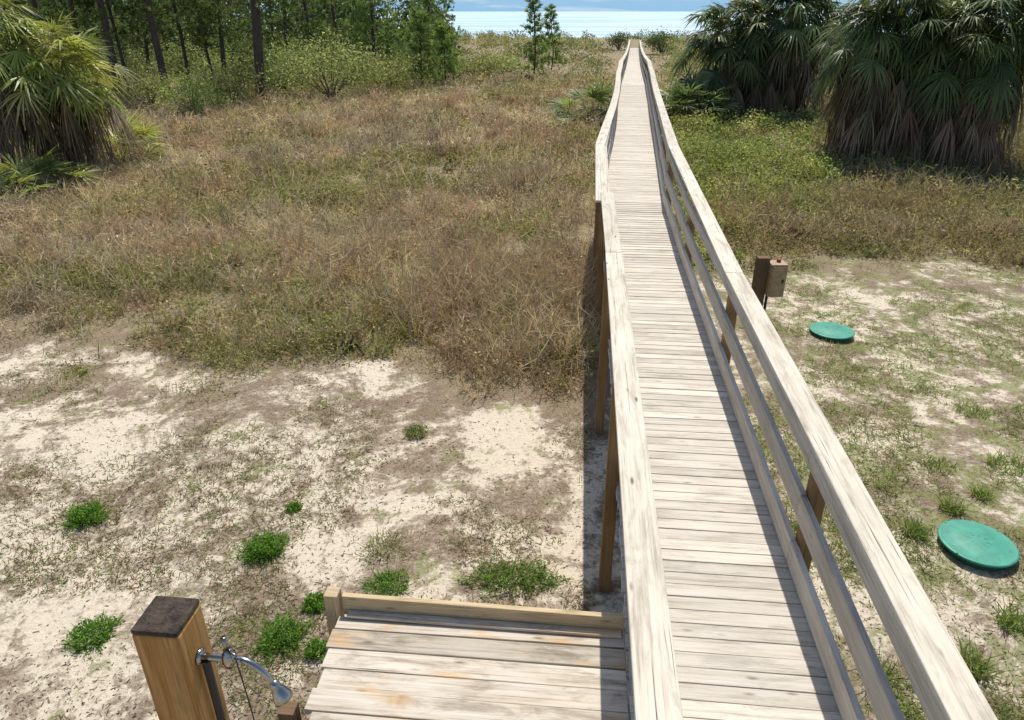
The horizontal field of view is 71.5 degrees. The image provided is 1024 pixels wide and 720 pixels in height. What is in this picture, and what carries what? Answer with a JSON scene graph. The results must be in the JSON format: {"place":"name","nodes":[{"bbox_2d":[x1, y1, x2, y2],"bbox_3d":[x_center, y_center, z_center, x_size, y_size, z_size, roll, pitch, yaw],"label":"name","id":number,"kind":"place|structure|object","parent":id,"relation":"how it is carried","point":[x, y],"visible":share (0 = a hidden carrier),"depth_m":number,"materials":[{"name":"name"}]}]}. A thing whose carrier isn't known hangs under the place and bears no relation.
{"place":"outdoors","nodes":[
{"label":"outdoors","id":0,"kind":"place"},
{"bbox_2d":[0,38,1023,719],"bbox_3d":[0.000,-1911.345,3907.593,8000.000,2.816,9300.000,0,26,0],"label":"ground","id":1,"kind":"structure","parent":0,"point":[274,412],"depth_m":8.29,"materials":[{"name":"beige sand"}]},
{"bbox_2d":[0,164,41,200],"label":"saw palmetto","id":2,"kind":"object","parent":1,"relation":"on","point":[25,178],"visible":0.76,"depth_m":19.39,"materials":[{"name":"green plant"}]},
{"bbox_2d":[0,0,60,176],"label":"cabbage palm","id":3,"kind":"object","parent":1,"relation":"on","point":[8,67],"visible":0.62,"depth_m":20.56,"materials":[{"name":"green plant"}]},
{"bbox_2d":[0,0,83,71],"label":"pine tree","id":4,"kind":"object","parent":1,"relation":"on","point":[34,4],"visible":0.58,"depth_m":40.88,"materials":[{"name":"green plant"}]},
{"bbox_2d":[0,146,105,203],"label":"saw palmetto","id":5,"kind":"object","parent":1,"relation":"on","point":[49,162],"visible":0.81,"depth_m":20.09,"materials":[{"name":"green plant"}]},
{"bbox_2d":[0,9,146,174],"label":"cabbage palm","id":6,"kind":"object","parent":1,"relation":"on","point":[73,100],"visible":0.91,"depth_m":21.30,"materials":[{"name":"green plant"}]},
{"bbox_2d":[31,0,130,93],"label":"pine tree","id":7,"kind":"object","parent":1,"relation":"on","point":[85,14],"visible":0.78,"depth_m":39.05,"materials":[{"name":"green plant"}]},
{"bbox_2d":[55,497,115,530],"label":"weed clump","id":8,"kind":"object","parent":1,"relation":"on","point":[82,514],"visible":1,"depth_m":7.43,"materials":[{"name":"green plant"}]},
{"bbox_2d":[56,609,127,659],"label":"weed clump","id":9,"kind":"object","parent":1,"relation":"on","point":[93,626],"visible":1,"depth_m":6.04,"materials":[{"name":"green plant"}]},
{"bbox_2d":[39,0,179,90],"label":"pine tree","id":10,"kind":"object","parent":1,"relation":"on","point":[126,18],"visible":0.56,"depth_m":41.24,"materials":[{"name":"green plant"}]},
{"bbox_2d":[74,0,153,99],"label":"pine tree","id":11,"kind":"object","parent":1,"relation":"on","point":[105,24],"visible":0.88,"depth_m":39.77,"materials":[{"name":"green plant"}]},
{"bbox_2d":[66,108,180,168],"bbox_3d":[-13.740,-7.536,24.682,4.163,2.460,4.387,-13,29,-25],"label":"saw palmetto","id":12,"kind":"object","parent":1,"relation":"on","point":[143,131],"visible":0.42,"depth_m":24.27,"materials":[{"name":"green plant"}]},
{"bbox_2d":[96,0,195,69],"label":"pine tree","id":13,"kind":"object","parent":1,"relation":"on","point":[120,23],"visible":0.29,"depth_m":53.80,"materials":[{"name":"green plant"}]},
{"bbox_2d":[106,65,188,108],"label":"shrub","id":14,"kind":"object","parent":1,"relation":"on","point":[149,83],"visible":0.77,"depth_m":37.15,"materials":[{"name":"green plant"}]},
{"bbox_2d":[118,0,197,97],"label":"pine tree","id":15,"kind":"object","parent":1,"relation":"on","point":[148,6],"visible":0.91,"depth_m":40.50,"materials":[{"name":"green plant"}]},
{"bbox_2d":[119,296,227,339],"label":"shrub","id":16,"kind":"object","parent":1,"relation":"on","point":[172,323],"visible":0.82,"depth_m":11.79,"materials":[{"name":"brown plant"}]},
{"bbox_2d":[112,0,240,87],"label":"pine tree","id":17,"kind":"object","parent":1,"relation":"on","point":[202,19],"visible":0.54,"depth_m":44.22,"materials":[{"name":"green plant"}]},
{"bbox_2d":[143,67,237,118],"bbox_3d":[-16.043,-13.492,35.577,4.287,2.367,4.539,0,26,0],"label":"shrub","id":18,"kind":"object","parent":1,"relation":"on","point":[204,94],"visible":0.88,"depth_m":35.33,"materials":[{"name":"green plant"}]},
{"bbox_2d":[153,0,246,82],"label":"pine tree","id":19,"kind":"object","parent":1,"relation":"on","point":[170,9],"visible":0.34,"depth_m":46.64,"materials":[{"name":"green plant"}]},
{"bbox_2d":[131,596,292,719],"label":"outdoor shower","id":20,"kind":"object","parent":1,"relation":"on","point":[178,658],"visible":1,"depth_m":1.73,"materials":[{"name":"brown wood"}]},
{"bbox_2d":[0,0,438,87],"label":"woodland understory","id":21,"kind":"object","parent":1,"relation":"on","point":[171,61],"visible":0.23,"depth_m":53.71,"materials":[{"name":"green plant"}]},
{"bbox_2d":[179,0,268,89],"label":"pine tree","id":22,"kind":"object","parent":1,"relation":"on","point":[220,23],"visible":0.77,"depth_m":45.00,"materials":[{"name":"green plant"}]},
{"bbox_2d":[186,58,272,104],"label":"shrub","id":23,"kind":"object","parent":1,"relation":"on","point":[219,79],"visible":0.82,"depth_m":38.69,"materials":[{"name":"green plant"}]},
{"bbox_2d":[0,0,462,61],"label":"woods","id":24,"kind":"object","parent":1,"relation":"on","point":[350,11],"visible":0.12,"depth_m":71.10,"materials":[{"name":"green plant"}]},
{"bbox_2d":[179,234,293,282],"bbox_3d":[-5.607,-2.141,14.520,2.403,0.572,2.691,0,26,0],"label":"shrub","id":25,"kind":"object","parent":1,"relation":"on","point":[231,253],"visible":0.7,"depth_m":14.39,"materials":[{"name":"brown plant"}]},
{"bbox_2d":[197,0,298,100],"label":"pine tree","id":26,"kind":"object","parent":1,"relation":"on","point":[256,31],"visible":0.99,"depth_m":40.41,"materials":[{"name":"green plant"}]},
{"bbox_2d":[229,525,300,569],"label":"weed clump","id":27,"kind":"object","parent":1,"relation":"on","point":[254,545],"visible":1,"depth_m":6.91,"materials":[{"name":"green plant"}]},
{"bbox_2d":[238,0,308,58],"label":"pine tree","id":28,"kind":"object","parent":1,"relation":"on","point":[272,9],"visible":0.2,"depth_m":56.32,"materials":[{"name":"green plant"}]},
{"bbox_2d":[244,606,321,671],"bbox_3d":[-1.898,2.289,5.908,0.590,0.159,0.710,0,26,0],"label":"weed clump","id":29,"kind":"object","parent":1,"relation":"on","point":[292,629],"visible":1,"depth_m":5.90,"materials":[{"name":"green plant"}]},
{"bbox_2d":[238,20,335,95],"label":"shrub","id":30,"kind":"object","parent":1,"relation":"on","point":[278,58],"visible":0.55,"depth_m":43.71,"materials":[{"name":"green plant"}]},
{"bbox_2d":[282,499,303,514],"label":"weed clump","id":31,"kind":"object","parent":1,"relation":"on","point":[294,506],"visible":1,"depth_m":7.53,"materials":[{"name":"green plant"}]},
{"bbox_2d":[259,0,329,77],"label":"pine tree","id":32,"kind":"object","parent":1,"relation":"on","point":[283,25],"visible":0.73,"depth_m":48.06,"materials":[{"name":"green plant"}]},
{"bbox_2d":[269,0,342,73],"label":"pine tree","id":33,"kind":"object","parent":1,"relation":"on","point":[314,10],"visible":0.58,"depth_m":50.02,"materials":[{"name":"green plant"}]},
{"bbox_2d":[0,62,615,429],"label":"dry grass","id":34,"kind":"structure","parent":1,"relation":"on","point":[97,276],"depth_m":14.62,"materials":[{"name":"brown plant"}]},
{"bbox_2d":[293,589,325,613],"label":"weed clump","id":35,"kind":"object","parent":1,"relation":"on","point":[312,600],"visible":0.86,"depth_m":6.24,"materials":[{"name":"green plant"}]},
{"bbox_2d":[297,633,327,662],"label":"weed clump","id":36,"kind":"object","parent":1,"relation":"on","point":[308,652],"visible":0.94,"depth_m":5.78,"materials":[{"name":"green plant"}]},
{"bbox_2d":[245,174,385,205],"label":"shrub","id":37,"kind":"object","parent":1,"relation":"on","point":[334,189],"visible":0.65,"depth_m":19.16,"materials":[{"name":"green plant"}]},
{"bbox_2d":[256,20,410,98],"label":"shrub","id":38,"kind":"object","parent":1,"relation":"on","point":[351,72],"visible":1,"depth_m":41.84,"materials":[{"name":"green plant"}]},
{"bbox_2d":[303,0,370,59],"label":"pine tree","id":39,"kind":"object","parent":1,"relation":"on","point":[333,14],"visible":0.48,"depth_m":56.18,"materials":[{"name":"green plant"}]},
{"bbox_2d":[291,298,399,368],"bbox_3d":[-2.700,-0.528,11.075,1.545,0.691,2.268,-11,28,-21],"label":"shrub","id":40,"kind":"object","parent":1,"relation":"on","point":[350,331],"visible":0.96,"depth_m":10.93,"materials":[{"name":"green plant"}]},
{"bbox_2d":[329,0,413,67],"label":"pine tree","id":41,"kind":"object","parent":1,"relation":"on","point":[369,11],"visible":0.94,"depth_m":51.69,"materials":[{"name":"green plant"}]},
{"bbox_2d":[348,525,416,569],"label":"weed clump","id":42,"kind":"object","parent":1,"relation":"on","point":[378,545],"visible":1,"depth_m":6.90,"materials":[{"name":"green plant"}]},
{"bbox_2d":[339,41,429,94],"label":"shrub","id":43,"kind":"object","parent":1,"relation":"on","point":[397,73],"visible":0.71,"depth_m":45.27,"materials":[{"name":"green plant"}]},
{"bbox_2d":[354,565,415,596],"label":"weed clump","id":44,"kind":"object","parent":1,"relation":"on","point":[387,578],"visible":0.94,"depth_m":6.44,"materials":[{"name":"green plant"}]},
{"bbox_2d":[402,423,433,439],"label":"weed clump","id":45,"kind":"object","parent":1,"relation":"on","point":[409,431],"visible":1,"depth_m":8.78,"materials":[{"name":"green plant"}]},
{"bbox_2d":[397,8,447,84],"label":"young pine","id":46,"kind":"object","parent":1,"relation":"on","point":[425,24],"visible":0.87,"depth_m":48.33,"materials":[{"name":"green plant"}]},
{"bbox_2d":[395,0,468,62],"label":"pine tree","id":47,"kind":"object","parent":1,"relation":"on","point":[432,4],"visible":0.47,"depth_m":58.24,"materials":[{"name":"green plant"}]},
{"bbox_2d":[427,20,466,83],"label":"young pine","id":48,"kind":"object","parent":1,"relation":"on","point":[442,31],"visible":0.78,"depth_m":51.03,"materials":[{"name":"green plant"}]},
{"bbox_2d":[277,587,628,719],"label":"shower platform","id":49,"kind":"structure","parent":1,"relation":"on","point":[395,658],"depth_m":4.33,"materials":[{"name":"brown wood"}]},
{"bbox_2d":[441,48,513,75],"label":"shrub","id":50,"kind":"object","parent":1,"relation":"on","point":[486,64],"visible":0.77,"depth_m":54.73,"materials":[{"name":"green plant"}]},
{"bbox_2d":[470,52,533,73],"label":"shrub","id":51,"kind":"object","parent":1,"relation":"on","point":[507,61],"visible":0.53,"depth_m":59.65,"materials":[{"name":"green plant"}]},
{"bbox_2d":[451,555,571,601],"bbox_3d":[-0.001,1.951,6.444,1.265,0.180,0.620,0,26,0],"label":"weed clump","id":52,"kind":"object","parent":1,"relation":"on","point":[542,572],"visible":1,"depth_m":6.46,"materials":[{"name":"green plant"}]},
{"bbox_2d":[0,252,1023,719],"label":"leaf litter","id":53,"kind":"object","parent":1,"relation":"on","point":[416,506],"visible":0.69,"depth_m":7.30,"materials":[{"name":"brown plant"}]},
{"bbox_2d":[0,243,1023,719],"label":"sparse weeds","id":54,"kind":"object","parent":1,"relation":"on","point":[250,609],"visible":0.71,"depth_m":7.77,"materials":[{"name":"green plant"}]},
{"bbox_2d":[479,155,575,195],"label":"shrub","id":55,"kind":"object","parent":1,"relation":"on","point":[524,175],"visible":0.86,"depth_m":20.23,"materials":[{"name":"brown plant"}]},
{"bbox_2d":[516,0,555,72],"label":"young pine","id":56,"kind":"object","parent":1,"relation":"on","point":[531,57],"visible":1,"depth_m":55.06,"materials":[{"name":"green plant"}]},
{"bbox_2d":[537,3,567,71],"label":"young pine","id":57,"kind":"object","parent":1,"relation":"on","point":[549,15],"visible":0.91,"depth_m":58.38,"materials":[{"name":"green plant"}]},
{"bbox_2d":[543,77,613,125],"bbox_3d":[3.405,-12.253,33.728,4.952,2.769,4.682,0,26,0],"label":"saw palmetto","id":58,"kind":"object","parent":1,"relation":"on","point":[601,94],"visible":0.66,"depth_m":33.23,"materials":[{"name":"green plant"}]},
{"bbox_2d":[603,28,634,49],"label":"shrub","id":59,"kind":"object","parent":1,"relation":"on","point":[618,39],"visible":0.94,"depth_m":89.37,"materials":[{"name":"green plant"}]},
{"bbox_2d":[270,28,1022,97],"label":"dune scrub","id":60,"kind":"object","parent":1,"relation":"on","point":[488,39],"visible":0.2,"depth_m":72.79,"materials":[{"name":"green plant"}]},
{"bbox_2d":[638,26,685,55],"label":"shrub","id":61,"kind":"object","parent":1,"relation":"on","point":[656,43],"visible":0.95,"depth_m":81.47,"materials":[{"name":"green plant"}]},
{"bbox_2d":[659,68,749,123],"bbox_3d":[8.828,-12.022,33.595,5.417,3.127,5.070,0,26,0],"label":"saw palmetto","id":62,"kind":"object","parent":1,"relation":"on","point":[684,91],"visible":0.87,"depth_m":33.06,"materials":[{"name":"green plant"}]},
{"bbox_2d":[667,0,789,118],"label":"cabbage palm","id":63,"kind":"object","parent":1,"relation":"on","point":[716,49],"visible":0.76,"depth_m":33.70,"materials":[{"name":"green plant"}]},
{"bbox_2d":[678,132,801,171],"bbox_3d":[7.519,-7.111,24.319,4.185,1.106,4.206,-10,28,-19],"label":"shrub","id":64,"kind":"object","parent":1,"relation":"on","point":[739,149],"visible":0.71,"depth_m":24.17,"materials":[{"name":"green plant"}]},
{"bbox_2d":[751,256,788,310],"bbox_3d":[4.122,-0.994,11.531,0.445,1.360,0.286,0,26,0],"label":"control box","id":65,"kind":"object","parent":1,"relation":"on","point":[769,277],"visible":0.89,"depth_m":11.32,"materials":[{"name":"brown plastic"}]},
{"bbox_2d":[728,200,847,240],"bbox_3d":[6.579,-3.295,16.795,2.843,0.864,2.548,21,33,37],"label":"shrub","id":66,"kind":"object","parent":1,"relation":"on","point":[777,216],"visible":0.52,"depth_m":16.68,"materials":[{"name":"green plant"}]},
{"bbox_2d":[724,0,853,120],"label":"cabbage palm","id":67,"kind":"object","parent":1,"relation":"on","point":[791,38],"visible":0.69,"depth_m":32.94,"materials":[{"name":"green plant"}]},
{"bbox_2d":[592,40,997,719],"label":"boardwalk","id":68,"kind":"structure","parent":1,"relation":"on","point":[724,616],"depth_m":5.09,"materials":[{"name":"beige wood"}]},
{"bbox_2d":[732,147,868,180],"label":"shrub","id":69,"kind":"object","parent":1,"relation":"on","point":[802,166],"visible":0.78,"depth_m":22.50,"materials":[{"name":"green plant"}]},
{"bbox_2d":[809,322,854,341],"bbox_3d":[5.182,-0.421,11.550,0.689,0.209,0.689,0,26,0],"label":"septic lid","id":70,"kind":"object","parent":1,"relation":"on","point":[833,332],"visible":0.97,"depth_m":11.42,"materials":[{"name":"green plastic"}]},
{"bbox_2d":[656,84,1023,273],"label":"dry grass","id":71,"kind":"object","parent":1,"relation":"on","point":[923,207],"visible":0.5,"depth_m":18.92,"materials":[{"name":"green plant"}]},
{"bbox_2d":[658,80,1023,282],"bbox_3d":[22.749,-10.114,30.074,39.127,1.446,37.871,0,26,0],"label":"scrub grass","id":72,"kind":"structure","parent":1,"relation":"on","point":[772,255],"depth_m":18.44,"materials":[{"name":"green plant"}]},
{"bbox_2d":[844,643,907,692],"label":"grass tuft","id":73,"kind":"object","parent":1,"relation":"on","point":[887,674],"visible":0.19,"depth_m":5.60,"materials":[{"name":"green plant"}]},
{"bbox_2d":[822,201,962,253],"bbox_3d":[8.555,-3.182,16.526,2.791,0.860,2.937,0,26,0],"label":"shrub","id":74,"kind":"object","parent":1,"relation":"on","point":[892,224],"visible":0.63,"depth_m":16.11,"materials":[{"name":"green plant"}]},
{"bbox_2d":[805,0,980,169],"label":"cabbage palm","id":75,"kind":"object","parent":1,"relation":"on","point":[868,104],"visible":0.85,"depth_m":22.64,"materials":[{"name":"green plant"}]},
{"bbox_2d":[893,512,934,543],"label":"grass tuft","id":76,"kind":"object","parent":1,"relation":"on","point":[913,526],"visible":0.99,"depth_m":7.06,"materials":[{"name":"green plant"}]},
{"bbox_2d":[915,452,958,475],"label":"grass tuft","id":77,"kind":"object","parent":1,"relation":"on","point":[929,460],"visible":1,"depth_m":8.09,"materials":[{"name":"green plant"}]},
{"bbox_2d":[883,0,1023,180],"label":"cabbage palm","id":78,"kind":"object","parent":1,"relation":"on","point":[968,111],"visible":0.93,"depth_m":21.36,"materials":[{"name":"green plant"}]},
{"bbox_2d":[935,494,979,516],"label":"grass tuft","id":79,"kind":"object","parent":1,"relation":"on","point":[957,508],"visible":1,"depth_m":7.37,"materials":[{"name":"green plant"}]},
{"bbox_2d":[952,398,996,418],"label":"grass tuft","id":80,"kind":"object","parent":1,"relation":"on","point":[973,414],"visible":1,"depth_m":9.19,"materials":[{"name":"green plant"}]},
{"bbox_2d":[937,519,1019,570],"bbox_3d":[4.504,1.826,6.907,0.689,0.209,0.689,0,26,0],"label":"septic lid","id":81,"kind":"object","parent":1,"relation":"on","point":[976,545],"visible":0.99,"depth_m":6.81,"materials":[{"name":"green plastic"}]},
{"bbox_2d":[955,628,1008,680],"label":"grass tuft","id":82,"kind":"object","parent":1,"relation":"on","point":[974,668],"visible":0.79,"depth_m":5.70,"materials":[{"name":"green plant"}]},
{"bbox_2d":[942,201,1023,246],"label":"shrub","id":83,"kind":"object","parent":1,"relation":"on","point":[1005,223],"visible":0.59,"depth_m":16.08,"materials":[{"name":"brown plant"}]},
{"bbox_2d":[965,480,1002,500],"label":"grass tuft","id":84,"kind":"object","parent":1,"relation":"on","point":[987,493],"visible":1,"depth_m":7.58,"materials":[{"name":"green plant"}]},
{"bbox_2d":[975,447,1023,477],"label":"grass tuft","id":85,"kind":"object","parent":1,"relation":"on","point":[991,463],"visible":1,"depth_m":8.08,"materials":[{"name":"green plant"}]},
{"bbox_2d":[985,593,1023,637],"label":"grass tuft","id":86,"kind":"object","parent":1,"relation":"on","point":[1009,618],"visible":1,"depth_m":6.09,"materials":[{"name":"green plant"}]},
{"bbox_2d":[59,0,983,11],"label":"sky","id":87,"kind":"structure","parent":0,"point":[460,5],"materials":[{"name":"blue"}]},
{"bbox_2d":[113,12,1020,37],"bbox_3d":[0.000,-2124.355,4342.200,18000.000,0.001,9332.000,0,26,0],"label":"sea","id":88,"kind":"structure","parent":0,"point":[597,24],"depth_m":410.37,"materials":[{"name":"liquid"}]}
]}

